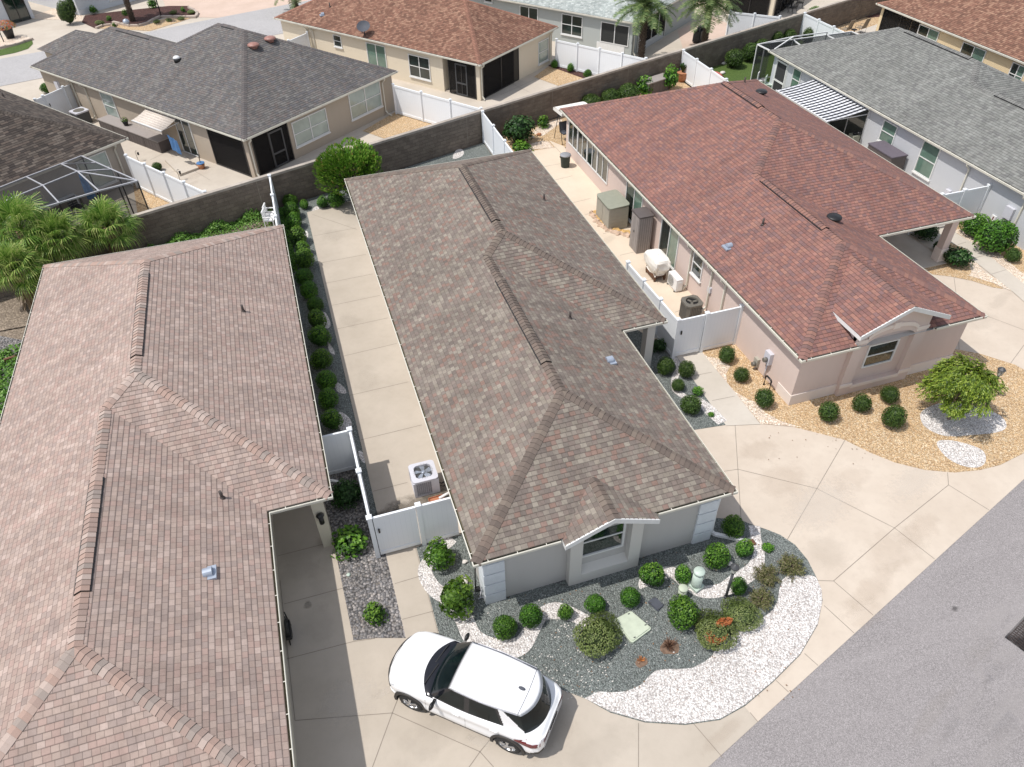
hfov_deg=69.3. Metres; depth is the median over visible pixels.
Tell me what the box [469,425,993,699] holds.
leaf litter
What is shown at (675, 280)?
outdoor unit
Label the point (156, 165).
round shrub
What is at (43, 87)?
round shrub
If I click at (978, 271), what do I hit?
shell gravel
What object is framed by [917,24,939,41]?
window
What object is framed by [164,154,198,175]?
step slab
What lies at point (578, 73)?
red mulch
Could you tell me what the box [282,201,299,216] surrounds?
round shrub
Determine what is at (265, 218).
patio chair
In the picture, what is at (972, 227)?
round shrub
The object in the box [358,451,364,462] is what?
white gravel
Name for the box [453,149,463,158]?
white gravel
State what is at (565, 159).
trash can
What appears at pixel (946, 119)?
house
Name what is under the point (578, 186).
red house patio
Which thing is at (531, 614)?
round shrub
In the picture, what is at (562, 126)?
patio swing
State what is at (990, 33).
house
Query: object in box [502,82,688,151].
tan gravel
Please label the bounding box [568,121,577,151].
window
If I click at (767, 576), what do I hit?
juniper
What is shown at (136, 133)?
deck box
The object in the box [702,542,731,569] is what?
round shrub
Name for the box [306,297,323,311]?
round shrub
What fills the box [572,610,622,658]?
juniper
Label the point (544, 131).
shell gravel
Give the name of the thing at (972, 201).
vinyl fence
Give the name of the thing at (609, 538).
window
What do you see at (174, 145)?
towel
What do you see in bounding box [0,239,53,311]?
fan palm
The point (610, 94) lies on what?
round shrub
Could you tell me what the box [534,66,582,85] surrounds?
orange gravel
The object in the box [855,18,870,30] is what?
sling chair
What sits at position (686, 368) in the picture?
round shrub
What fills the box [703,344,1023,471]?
tan gravel
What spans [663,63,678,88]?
leafy shrub
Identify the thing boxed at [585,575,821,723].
white gravel
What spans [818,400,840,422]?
round shrub
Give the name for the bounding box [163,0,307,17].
driveway
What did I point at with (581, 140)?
window
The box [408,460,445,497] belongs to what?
air conditioner
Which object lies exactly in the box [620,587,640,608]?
round shrub
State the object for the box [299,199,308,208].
round shrub
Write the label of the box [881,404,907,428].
round shrub
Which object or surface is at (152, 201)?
orange gravel
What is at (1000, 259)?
shell gravel
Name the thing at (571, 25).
window
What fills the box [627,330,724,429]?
dark gravel
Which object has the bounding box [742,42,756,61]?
round shrub
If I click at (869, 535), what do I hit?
driveway apron
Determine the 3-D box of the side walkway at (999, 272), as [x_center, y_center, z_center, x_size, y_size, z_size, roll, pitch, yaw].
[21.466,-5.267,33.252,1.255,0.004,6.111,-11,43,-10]
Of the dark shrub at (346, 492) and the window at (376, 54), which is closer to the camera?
the dark shrub at (346, 492)
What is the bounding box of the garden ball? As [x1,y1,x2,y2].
[123,19,129,23]
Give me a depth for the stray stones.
19.80 m
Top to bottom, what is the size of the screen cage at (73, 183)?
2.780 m
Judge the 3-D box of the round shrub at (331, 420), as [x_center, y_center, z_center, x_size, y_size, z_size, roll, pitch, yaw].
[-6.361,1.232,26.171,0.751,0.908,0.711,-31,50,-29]
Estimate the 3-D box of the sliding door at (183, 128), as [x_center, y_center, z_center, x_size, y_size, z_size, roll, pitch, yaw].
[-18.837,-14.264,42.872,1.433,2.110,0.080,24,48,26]
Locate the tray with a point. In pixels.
(433, 498)
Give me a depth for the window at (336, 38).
53.49 m
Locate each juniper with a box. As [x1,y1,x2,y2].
[94,20,104,24]
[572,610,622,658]
[694,608,739,650]
[721,596,763,631]
[747,585,775,611]
[751,563,782,587]
[777,552,806,581]
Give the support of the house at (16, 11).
on the ground at (16, 333)
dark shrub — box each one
[328,478,361,509]
[502,115,535,141]
[652,338,665,352]
[911,227,939,241]
[943,246,974,267]
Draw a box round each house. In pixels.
[0,0,34,26]
[0,89,132,203]
[0,224,340,766]
[28,0,134,14]
[30,23,397,177]
[273,0,558,100]
[344,149,756,604]
[469,0,695,55]
[559,77,987,405]
[697,0,794,15]
[768,27,1023,249]
[876,0,1023,80]
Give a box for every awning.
[131,108,178,134]
[776,78,869,122]
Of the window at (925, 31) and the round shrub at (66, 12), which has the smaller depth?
the window at (925, 31)
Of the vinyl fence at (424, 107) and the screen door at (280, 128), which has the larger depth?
the vinyl fence at (424, 107)
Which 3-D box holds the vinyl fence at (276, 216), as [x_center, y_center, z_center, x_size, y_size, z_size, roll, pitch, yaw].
[-11.219,-7.723,35.538,0.172,1.940,6.672,-13,43,-12]
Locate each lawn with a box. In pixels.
[0,40,32,55]
[687,58,769,86]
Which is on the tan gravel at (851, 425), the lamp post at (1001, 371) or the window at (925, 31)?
the lamp post at (1001, 371)
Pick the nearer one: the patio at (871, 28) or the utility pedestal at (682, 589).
the utility pedestal at (682, 589)
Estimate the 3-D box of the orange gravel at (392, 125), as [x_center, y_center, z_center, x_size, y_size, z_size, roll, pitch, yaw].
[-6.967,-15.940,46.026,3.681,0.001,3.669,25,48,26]
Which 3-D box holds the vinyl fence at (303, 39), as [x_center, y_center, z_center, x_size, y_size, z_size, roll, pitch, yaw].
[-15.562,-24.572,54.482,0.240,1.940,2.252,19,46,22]
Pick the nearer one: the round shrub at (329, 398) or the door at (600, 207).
the round shrub at (329, 398)
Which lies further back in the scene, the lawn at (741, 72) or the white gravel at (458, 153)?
the lawn at (741, 72)
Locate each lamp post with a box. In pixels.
[724,563,739,598]
[993,367,1005,385]
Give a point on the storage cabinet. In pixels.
(641, 229)
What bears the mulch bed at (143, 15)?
on the patio at (211, 176)
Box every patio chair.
[261,207,274,226]
[262,202,275,223]
[764,75,771,87]
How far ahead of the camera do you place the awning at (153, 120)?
42.50 m
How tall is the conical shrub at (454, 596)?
1.209 m
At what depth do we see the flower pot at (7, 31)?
60.42 m
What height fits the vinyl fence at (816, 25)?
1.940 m
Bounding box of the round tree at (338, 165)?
[312,137,382,195]
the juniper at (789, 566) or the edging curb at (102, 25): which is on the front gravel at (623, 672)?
the juniper at (789, 566)
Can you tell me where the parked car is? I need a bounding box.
[388,631,562,755]
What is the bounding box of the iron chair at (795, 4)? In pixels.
[787,1,798,12]
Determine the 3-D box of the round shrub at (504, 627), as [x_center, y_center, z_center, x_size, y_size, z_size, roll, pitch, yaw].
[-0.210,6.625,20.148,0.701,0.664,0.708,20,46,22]
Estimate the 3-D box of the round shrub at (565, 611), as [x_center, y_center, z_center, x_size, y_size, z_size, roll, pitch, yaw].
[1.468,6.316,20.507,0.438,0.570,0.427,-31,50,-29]
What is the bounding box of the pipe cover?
[438,492,448,498]
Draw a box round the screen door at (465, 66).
[455,63,467,96]
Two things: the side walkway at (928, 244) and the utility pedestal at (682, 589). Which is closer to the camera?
the utility pedestal at (682, 589)
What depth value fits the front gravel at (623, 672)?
20.78 m
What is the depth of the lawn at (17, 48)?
58.90 m
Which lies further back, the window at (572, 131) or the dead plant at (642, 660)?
the window at (572, 131)
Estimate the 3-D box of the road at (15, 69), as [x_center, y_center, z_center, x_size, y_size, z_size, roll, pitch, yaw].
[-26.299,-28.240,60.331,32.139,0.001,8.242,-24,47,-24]
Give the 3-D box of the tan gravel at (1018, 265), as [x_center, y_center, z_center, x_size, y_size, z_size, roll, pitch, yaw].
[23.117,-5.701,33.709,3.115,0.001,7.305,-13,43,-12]
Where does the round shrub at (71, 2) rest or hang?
on the pebble bed at (51, 14)
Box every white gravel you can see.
[323,312,330,328]
[328,342,334,354]
[335,382,345,393]
[338,412,351,430]
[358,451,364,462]
[418,525,764,657]
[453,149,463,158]
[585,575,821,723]
[671,356,726,423]
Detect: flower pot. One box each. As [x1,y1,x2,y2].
[0,20,15,38]
[677,63,686,81]
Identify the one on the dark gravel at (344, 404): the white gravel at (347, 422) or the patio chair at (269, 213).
the white gravel at (347, 422)
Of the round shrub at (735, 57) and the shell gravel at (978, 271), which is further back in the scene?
the round shrub at (735, 57)
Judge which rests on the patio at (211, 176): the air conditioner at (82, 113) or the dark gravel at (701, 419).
the air conditioner at (82, 113)
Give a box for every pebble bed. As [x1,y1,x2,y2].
[0,35,28,45]
[0,336,21,414]
[33,8,83,21]
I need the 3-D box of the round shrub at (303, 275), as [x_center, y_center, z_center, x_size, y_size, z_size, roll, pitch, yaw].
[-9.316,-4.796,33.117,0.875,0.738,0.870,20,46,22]
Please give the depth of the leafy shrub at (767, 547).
22.13 m
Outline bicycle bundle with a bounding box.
[283,612,292,644]
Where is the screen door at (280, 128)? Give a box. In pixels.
[268,127,289,167]
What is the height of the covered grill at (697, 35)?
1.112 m
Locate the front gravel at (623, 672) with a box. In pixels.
[417,518,822,724]
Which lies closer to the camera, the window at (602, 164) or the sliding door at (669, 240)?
the sliding door at (669, 240)
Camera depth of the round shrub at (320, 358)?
28.49 m
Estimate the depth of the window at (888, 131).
40.33 m
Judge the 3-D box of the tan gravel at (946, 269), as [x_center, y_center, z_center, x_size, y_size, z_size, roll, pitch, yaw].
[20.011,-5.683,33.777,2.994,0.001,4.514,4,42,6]
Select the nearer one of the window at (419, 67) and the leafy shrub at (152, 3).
the window at (419, 67)
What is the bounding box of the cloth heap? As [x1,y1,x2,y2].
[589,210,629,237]
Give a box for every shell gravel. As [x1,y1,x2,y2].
[516,141,553,150]
[533,119,561,135]
[702,352,797,426]
[920,402,1006,435]
[937,440,985,467]
[955,229,1023,282]
[969,260,1010,290]
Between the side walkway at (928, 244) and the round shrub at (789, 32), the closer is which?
the side walkway at (928, 244)
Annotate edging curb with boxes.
[0,37,33,48]
[95,23,117,28]
[112,15,196,26]
[187,6,198,16]
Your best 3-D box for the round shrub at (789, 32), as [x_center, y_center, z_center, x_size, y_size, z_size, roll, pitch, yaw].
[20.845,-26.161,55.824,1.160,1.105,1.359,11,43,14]
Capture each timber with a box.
[3,355,16,361]
[20,300,23,311]
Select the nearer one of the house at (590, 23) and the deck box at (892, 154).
the deck box at (892, 154)
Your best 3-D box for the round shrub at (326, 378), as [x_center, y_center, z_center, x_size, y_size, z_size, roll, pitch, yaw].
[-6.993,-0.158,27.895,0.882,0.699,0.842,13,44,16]
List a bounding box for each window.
[1,0,30,22]
[87,150,112,168]
[99,92,120,118]
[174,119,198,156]
[291,108,330,148]
[332,34,342,48]
[348,81,383,121]
[365,42,387,67]
[408,54,431,81]
[484,0,492,3]
[520,5,537,19]
[538,37,548,65]
[560,13,582,38]
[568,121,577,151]
[577,131,586,161]
[582,523,625,557]
[586,140,597,172]
[596,152,608,184]
[600,21,629,46]
[625,182,643,223]
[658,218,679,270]
[689,252,703,283]
[790,67,801,85]
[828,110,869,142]
[861,338,900,368]
[876,119,897,144]
[911,140,940,181]
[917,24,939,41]
[960,41,986,62]
[1008,62,1023,79]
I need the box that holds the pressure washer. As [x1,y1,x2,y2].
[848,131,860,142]
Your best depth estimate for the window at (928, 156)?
38.30 m
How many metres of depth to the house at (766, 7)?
61.23 m
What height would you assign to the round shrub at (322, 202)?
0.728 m
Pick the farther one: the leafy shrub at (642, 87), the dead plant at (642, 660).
the leafy shrub at (642, 87)
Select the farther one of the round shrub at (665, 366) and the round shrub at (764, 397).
the round shrub at (665, 366)
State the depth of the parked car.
17.85 m
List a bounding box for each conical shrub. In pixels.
[423,535,456,570]
[438,574,474,620]
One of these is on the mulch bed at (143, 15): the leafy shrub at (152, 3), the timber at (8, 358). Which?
the leafy shrub at (152, 3)
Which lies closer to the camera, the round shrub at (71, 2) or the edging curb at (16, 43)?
the edging curb at (16, 43)
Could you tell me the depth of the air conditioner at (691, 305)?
30.33 m
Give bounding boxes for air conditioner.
[69,107,92,122]
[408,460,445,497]
[679,295,703,318]
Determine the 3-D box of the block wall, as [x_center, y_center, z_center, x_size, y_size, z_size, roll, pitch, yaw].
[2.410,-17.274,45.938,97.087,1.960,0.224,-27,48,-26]
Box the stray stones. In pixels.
[485,587,779,699]
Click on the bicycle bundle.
(288, 630)
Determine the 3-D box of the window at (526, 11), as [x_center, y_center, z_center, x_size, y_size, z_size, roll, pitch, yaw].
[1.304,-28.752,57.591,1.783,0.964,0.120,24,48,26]
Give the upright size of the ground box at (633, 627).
0.106 m
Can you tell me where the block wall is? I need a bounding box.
[0,0,888,298]
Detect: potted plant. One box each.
[121,117,127,125]
[196,154,204,169]
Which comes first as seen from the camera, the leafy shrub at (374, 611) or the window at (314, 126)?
the leafy shrub at (374, 611)
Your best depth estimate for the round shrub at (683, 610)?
20.05 m
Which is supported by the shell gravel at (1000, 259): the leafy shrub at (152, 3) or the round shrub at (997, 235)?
the round shrub at (997, 235)
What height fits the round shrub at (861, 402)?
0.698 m
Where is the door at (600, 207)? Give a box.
[596,198,626,227]
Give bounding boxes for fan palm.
[0,190,70,272]
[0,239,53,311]
[17,208,94,264]
[69,194,144,255]
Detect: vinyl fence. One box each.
[33,85,77,114]
[124,153,206,202]
[267,174,280,224]
[287,31,310,46]
[322,426,458,558]
[391,83,482,123]
[481,110,512,154]
[555,38,647,74]
[625,260,743,358]
[680,49,727,86]
[725,11,781,34]
[798,12,843,37]
[906,183,991,234]
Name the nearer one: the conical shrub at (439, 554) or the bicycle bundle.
the bicycle bundle
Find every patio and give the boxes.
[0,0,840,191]
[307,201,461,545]
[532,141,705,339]
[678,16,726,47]
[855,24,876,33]
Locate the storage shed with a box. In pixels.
[596,189,628,228]
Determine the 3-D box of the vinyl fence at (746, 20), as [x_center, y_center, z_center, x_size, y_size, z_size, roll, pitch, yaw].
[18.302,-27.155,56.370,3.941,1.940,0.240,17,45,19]
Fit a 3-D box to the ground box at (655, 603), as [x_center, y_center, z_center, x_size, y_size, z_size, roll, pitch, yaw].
[4.070,6.213,20.915,0.293,0.056,0.402,-30,49,-28]
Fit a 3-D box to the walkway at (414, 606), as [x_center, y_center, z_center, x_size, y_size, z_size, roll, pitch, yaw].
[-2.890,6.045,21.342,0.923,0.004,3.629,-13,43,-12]
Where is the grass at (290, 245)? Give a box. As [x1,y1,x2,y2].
[278,207,297,272]
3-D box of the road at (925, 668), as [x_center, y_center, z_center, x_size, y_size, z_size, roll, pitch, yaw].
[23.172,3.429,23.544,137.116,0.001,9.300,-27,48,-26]
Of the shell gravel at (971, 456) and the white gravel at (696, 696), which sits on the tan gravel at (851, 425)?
the shell gravel at (971, 456)
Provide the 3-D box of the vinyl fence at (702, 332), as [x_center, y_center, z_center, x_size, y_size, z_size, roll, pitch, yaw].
[6.822,-3.330,30.101,2.990,1.940,4.410,-13,43,-12]
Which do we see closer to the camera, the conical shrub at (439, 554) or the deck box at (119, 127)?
the conical shrub at (439, 554)
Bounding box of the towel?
[167,135,181,154]
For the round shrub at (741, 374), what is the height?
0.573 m
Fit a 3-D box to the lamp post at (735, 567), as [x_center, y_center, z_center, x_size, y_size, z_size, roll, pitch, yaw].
[6.053,5.480,20.525,0.260,1.600,0.260,-13,43,-12]
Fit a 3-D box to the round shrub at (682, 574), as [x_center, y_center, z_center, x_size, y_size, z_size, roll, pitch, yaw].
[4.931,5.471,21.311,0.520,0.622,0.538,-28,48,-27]
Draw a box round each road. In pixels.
[0,0,310,85]
[709,480,1023,766]
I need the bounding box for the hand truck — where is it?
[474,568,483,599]
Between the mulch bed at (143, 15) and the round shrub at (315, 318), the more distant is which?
the mulch bed at (143, 15)
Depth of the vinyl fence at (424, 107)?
45.73 m
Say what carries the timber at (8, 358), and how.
on the ground cover at (3, 393)
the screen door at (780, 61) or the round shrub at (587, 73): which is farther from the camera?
the round shrub at (587, 73)
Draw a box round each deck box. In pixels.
[97,114,121,131]
[111,120,137,140]
[126,126,152,146]
[142,131,171,152]
[868,140,907,168]
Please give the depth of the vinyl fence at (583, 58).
51.50 m
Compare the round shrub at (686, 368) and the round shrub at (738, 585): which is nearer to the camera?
the round shrub at (738, 585)
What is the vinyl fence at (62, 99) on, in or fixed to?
on the patio at (211, 176)
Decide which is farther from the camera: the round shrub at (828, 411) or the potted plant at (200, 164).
the potted plant at (200, 164)
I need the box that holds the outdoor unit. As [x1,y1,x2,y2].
[667,270,683,291]
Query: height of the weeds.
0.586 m
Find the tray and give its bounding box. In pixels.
[428,494,443,501]
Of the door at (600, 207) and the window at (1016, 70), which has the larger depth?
the window at (1016, 70)
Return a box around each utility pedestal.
[677,584,687,597]
[687,566,704,593]
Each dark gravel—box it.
[279,143,491,540]
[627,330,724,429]
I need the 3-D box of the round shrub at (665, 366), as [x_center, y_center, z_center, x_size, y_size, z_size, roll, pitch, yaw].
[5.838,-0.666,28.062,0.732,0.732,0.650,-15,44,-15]
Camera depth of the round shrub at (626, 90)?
47.52 m
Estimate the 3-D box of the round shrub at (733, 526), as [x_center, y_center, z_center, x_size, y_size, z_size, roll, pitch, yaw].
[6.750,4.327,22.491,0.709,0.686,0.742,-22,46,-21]
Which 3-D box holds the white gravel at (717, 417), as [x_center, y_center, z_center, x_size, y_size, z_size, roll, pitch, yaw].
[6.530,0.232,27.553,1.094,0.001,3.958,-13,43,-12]
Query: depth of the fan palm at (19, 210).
31.22 m
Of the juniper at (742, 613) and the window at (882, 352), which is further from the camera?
the window at (882, 352)
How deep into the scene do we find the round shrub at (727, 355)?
28.34 m
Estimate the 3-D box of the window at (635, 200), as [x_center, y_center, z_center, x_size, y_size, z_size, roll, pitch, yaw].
[5.846,-8.589,35.673,0.120,2.020,1.872,-13,43,-12]
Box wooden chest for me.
[639,73,669,94]
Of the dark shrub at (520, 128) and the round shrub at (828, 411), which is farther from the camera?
the dark shrub at (520, 128)
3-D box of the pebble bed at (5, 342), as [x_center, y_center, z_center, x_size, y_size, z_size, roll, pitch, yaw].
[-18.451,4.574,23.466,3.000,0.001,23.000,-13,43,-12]
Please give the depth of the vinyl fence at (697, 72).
48.86 m
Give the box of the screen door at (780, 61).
[772,59,787,88]
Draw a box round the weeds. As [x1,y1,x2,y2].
[147,208,272,246]
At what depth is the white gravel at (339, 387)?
27.99 m
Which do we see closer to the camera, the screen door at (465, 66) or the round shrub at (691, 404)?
the round shrub at (691, 404)
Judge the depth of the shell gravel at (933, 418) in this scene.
25.98 m
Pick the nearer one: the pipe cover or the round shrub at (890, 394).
the pipe cover
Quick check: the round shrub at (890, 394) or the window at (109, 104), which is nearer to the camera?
the round shrub at (890, 394)
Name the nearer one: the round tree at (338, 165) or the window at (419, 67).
the round tree at (338, 165)
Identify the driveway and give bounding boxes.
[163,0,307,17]
[272,502,756,766]
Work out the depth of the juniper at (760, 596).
20.79 m
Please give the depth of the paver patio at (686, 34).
58.46 m
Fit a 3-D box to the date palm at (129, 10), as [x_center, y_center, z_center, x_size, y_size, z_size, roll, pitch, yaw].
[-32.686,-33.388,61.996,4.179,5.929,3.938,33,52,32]
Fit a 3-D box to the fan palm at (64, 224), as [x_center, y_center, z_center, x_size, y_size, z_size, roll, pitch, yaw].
[-19.806,-5.877,32.501,3.120,3.780,2.859,-13,43,-12]
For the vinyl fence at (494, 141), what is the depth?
41.95 m
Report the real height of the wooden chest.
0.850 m
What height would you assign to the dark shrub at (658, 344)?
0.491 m
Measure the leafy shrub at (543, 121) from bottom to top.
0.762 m
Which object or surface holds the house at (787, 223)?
on the ground at (16, 333)
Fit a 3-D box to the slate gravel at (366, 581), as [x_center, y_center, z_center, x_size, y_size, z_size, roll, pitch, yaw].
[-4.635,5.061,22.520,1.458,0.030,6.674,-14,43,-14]
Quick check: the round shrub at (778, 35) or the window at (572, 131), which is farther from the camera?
the round shrub at (778, 35)
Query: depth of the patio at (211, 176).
51.16 m
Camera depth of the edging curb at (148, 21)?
63.60 m
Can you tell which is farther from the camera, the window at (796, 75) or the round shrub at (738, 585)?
the window at (796, 75)
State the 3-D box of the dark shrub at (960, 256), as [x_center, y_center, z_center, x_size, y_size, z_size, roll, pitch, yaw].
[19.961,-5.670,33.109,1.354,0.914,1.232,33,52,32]
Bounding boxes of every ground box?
[614,611,650,642]
[648,597,663,611]
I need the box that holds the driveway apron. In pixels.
[695,234,1023,721]
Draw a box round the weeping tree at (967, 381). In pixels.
[915,352,1008,420]
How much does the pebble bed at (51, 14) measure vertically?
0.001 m
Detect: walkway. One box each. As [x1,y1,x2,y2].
[386,546,437,638]
[677,351,759,425]
[910,225,955,248]
[937,233,1023,300]
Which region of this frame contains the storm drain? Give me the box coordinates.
[1005,617,1023,650]
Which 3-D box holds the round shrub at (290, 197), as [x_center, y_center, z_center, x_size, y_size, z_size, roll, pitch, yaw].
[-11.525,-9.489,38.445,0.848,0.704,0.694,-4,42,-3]
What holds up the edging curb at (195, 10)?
on the driveway at (213, 8)
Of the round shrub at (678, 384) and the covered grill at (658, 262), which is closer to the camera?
the round shrub at (678, 384)
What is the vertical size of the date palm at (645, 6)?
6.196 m
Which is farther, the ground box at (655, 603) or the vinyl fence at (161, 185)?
the vinyl fence at (161, 185)
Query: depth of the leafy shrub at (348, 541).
22.20 m
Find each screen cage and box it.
[0,155,148,243]
[750,31,856,82]
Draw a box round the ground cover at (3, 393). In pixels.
[0,342,21,416]
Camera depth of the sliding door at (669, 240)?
33.01 m
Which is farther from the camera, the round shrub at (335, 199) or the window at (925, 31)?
the window at (925, 31)
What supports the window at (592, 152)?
in the house at (787, 223)
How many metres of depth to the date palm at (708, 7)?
52.77 m
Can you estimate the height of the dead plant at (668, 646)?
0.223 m
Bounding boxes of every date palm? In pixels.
[123,0,135,21]
[274,0,301,8]
[612,0,682,57]
[677,0,741,42]
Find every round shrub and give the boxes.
[39,83,48,92]
[56,0,75,24]
[65,0,75,11]
[152,162,161,169]
[282,194,298,203]
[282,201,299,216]
[285,212,301,229]
[289,225,306,245]
[292,247,314,267]
[294,241,309,252]
[294,268,313,284]
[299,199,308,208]
[299,280,317,298]
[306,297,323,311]
[307,324,331,345]
[308,308,326,327]
[309,348,332,369]
[315,370,336,389]
[317,195,328,207]
[318,387,338,409]
[320,408,343,429]
[327,192,344,207]
[492,615,517,640]
[519,603,542,628]
[551,59,557,67]
[557,603,573,619]
[567,63,573,71]
[581,93,601,103]
[583,69,591,76]
[583,593,605,612]
[601,88,620,100]
[617,82,639,97]
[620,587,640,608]
[638,562,664,586]
[657,356,674,374]
[667,594,700,630]
[671,378,684,391]
[674,563,691,583]
[678,360,695,377]
[680,394,701,414]
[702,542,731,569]
[718,346,735,363]
[720,514,744,537]
[725,48,744,66]
[730,576,747,595]
[733,367,749,381]
[735,538,753,556]
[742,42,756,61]
[754,388,774,407]
[755,38,767,43]
[771,30,783,40]
[783,29,796,39]
[802,27,813,37]
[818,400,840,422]
[851,393,872,412]
[879,385,900,403]
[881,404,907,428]
[959,213,991,236]
[972,219,1019,253]
[1004,248,1022,261]
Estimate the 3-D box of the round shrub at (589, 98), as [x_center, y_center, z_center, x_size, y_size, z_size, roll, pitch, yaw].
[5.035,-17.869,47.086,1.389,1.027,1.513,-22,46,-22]
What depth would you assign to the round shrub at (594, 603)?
20.59 m
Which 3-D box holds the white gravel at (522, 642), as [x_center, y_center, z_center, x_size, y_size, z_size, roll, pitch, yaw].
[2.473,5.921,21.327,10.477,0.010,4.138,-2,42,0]
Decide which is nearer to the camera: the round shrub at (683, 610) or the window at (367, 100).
the round shrub at (683, 610)
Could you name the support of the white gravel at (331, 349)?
on the dark gravel at (344, 404)
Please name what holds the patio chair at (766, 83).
on the lawn at (741, 72)
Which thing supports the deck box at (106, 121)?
on the patio at (211, 176)
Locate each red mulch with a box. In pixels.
[548,64,592,77]
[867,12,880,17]
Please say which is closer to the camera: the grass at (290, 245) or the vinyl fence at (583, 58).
the grass at (290, 245)
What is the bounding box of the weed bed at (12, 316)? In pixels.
[0,215,275,330]
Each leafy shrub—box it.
[89,5,97,12]
[147,0,156,7]
[330,523,368,561]
[362,601,388,626]
[511,139,533,150]
[537,115,548,128]
[636,75,652,94]
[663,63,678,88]
[692,386,703,395]
[761,542,774,552]
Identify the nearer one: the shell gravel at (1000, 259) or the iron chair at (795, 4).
the shell gravel at (1000, 259)
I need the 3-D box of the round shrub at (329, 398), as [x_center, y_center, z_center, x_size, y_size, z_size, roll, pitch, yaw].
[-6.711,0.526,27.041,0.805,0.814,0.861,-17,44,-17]
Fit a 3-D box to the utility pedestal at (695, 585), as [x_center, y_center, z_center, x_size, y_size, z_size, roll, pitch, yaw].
[5.276,5.547,21.058,0.340,0.800,0.340,-28,48,-27]
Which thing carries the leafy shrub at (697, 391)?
on the dark gravel at (701, 419)
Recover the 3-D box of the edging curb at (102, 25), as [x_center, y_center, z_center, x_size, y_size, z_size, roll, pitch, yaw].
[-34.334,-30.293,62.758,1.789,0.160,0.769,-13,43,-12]
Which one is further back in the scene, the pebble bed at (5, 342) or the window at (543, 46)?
the window at (543, 46)
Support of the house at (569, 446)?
on the ground at (16, 333)
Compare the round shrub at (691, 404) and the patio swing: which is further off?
the patio swing
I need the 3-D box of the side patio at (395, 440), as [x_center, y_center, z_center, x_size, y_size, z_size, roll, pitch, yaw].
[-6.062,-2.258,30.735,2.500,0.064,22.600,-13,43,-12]
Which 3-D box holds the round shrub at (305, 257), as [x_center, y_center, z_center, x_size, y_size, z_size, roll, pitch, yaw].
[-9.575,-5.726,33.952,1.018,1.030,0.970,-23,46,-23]
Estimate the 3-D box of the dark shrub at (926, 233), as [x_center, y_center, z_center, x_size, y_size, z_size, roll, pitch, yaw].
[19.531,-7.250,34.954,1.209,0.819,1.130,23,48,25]
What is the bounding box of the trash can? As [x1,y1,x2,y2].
[560,152,570,167]
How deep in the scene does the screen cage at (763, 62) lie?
49.31 m
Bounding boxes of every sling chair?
[840,20,855,31]
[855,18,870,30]
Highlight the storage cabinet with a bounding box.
[629,207,654,253]
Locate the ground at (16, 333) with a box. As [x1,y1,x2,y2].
[0,82,690,339]
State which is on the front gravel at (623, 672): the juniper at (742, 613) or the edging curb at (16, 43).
the juniper at (742, 613)
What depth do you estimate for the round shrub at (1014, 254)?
33.16 m
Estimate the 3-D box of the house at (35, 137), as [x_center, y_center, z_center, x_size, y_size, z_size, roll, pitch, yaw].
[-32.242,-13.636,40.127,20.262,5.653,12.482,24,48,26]
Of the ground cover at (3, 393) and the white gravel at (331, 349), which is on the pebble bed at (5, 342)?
the ground cover at (3, 393)
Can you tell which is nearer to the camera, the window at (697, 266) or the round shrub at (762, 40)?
the window at (697, 266)
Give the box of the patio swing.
[553,102,586,144]
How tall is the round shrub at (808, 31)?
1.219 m
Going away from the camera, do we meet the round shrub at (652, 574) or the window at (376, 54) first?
the round shrub at (652, 574)
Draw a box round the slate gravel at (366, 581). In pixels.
[324,469,405,640]
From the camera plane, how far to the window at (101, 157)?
39.26 m
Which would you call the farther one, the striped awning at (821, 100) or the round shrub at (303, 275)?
the striped awning at (821, 100)
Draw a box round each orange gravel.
[142,189,168,208]
[363,113,430,137]
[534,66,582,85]
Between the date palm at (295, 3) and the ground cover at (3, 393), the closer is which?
the ground cover at (3, 393)
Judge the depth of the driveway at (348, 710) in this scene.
18.61 m
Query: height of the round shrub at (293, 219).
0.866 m
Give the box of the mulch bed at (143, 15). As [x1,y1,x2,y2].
[82,6,194,27]
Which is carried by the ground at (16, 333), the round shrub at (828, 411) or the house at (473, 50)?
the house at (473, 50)
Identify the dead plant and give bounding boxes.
[635,655,647,667]
[660,636,678,653]
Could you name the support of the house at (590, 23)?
on the ground at (16, 333)
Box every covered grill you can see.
[644,249,670,281]
[692,24,703,42]
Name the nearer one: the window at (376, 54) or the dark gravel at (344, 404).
the dark gravel at (344, 404)
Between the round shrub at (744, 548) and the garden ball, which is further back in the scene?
the garden ball
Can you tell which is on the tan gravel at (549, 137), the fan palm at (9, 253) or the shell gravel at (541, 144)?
the shell gravel at (541, 144)
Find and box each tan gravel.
[99,18,189,30]
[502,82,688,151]
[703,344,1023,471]
[835,17,878,31]
[924,235,1003,288]
[956,223,1023,272]
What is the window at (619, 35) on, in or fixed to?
in the house at (590, 23)
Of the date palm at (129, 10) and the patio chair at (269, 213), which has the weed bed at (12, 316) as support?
the patio chair at (269, 213)
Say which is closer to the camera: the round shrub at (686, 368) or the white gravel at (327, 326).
the round shrub at (686, 368)
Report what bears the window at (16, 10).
in the house at (16, 11)
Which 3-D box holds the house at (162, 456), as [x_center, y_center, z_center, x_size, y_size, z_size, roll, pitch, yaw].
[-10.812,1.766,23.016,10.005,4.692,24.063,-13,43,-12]

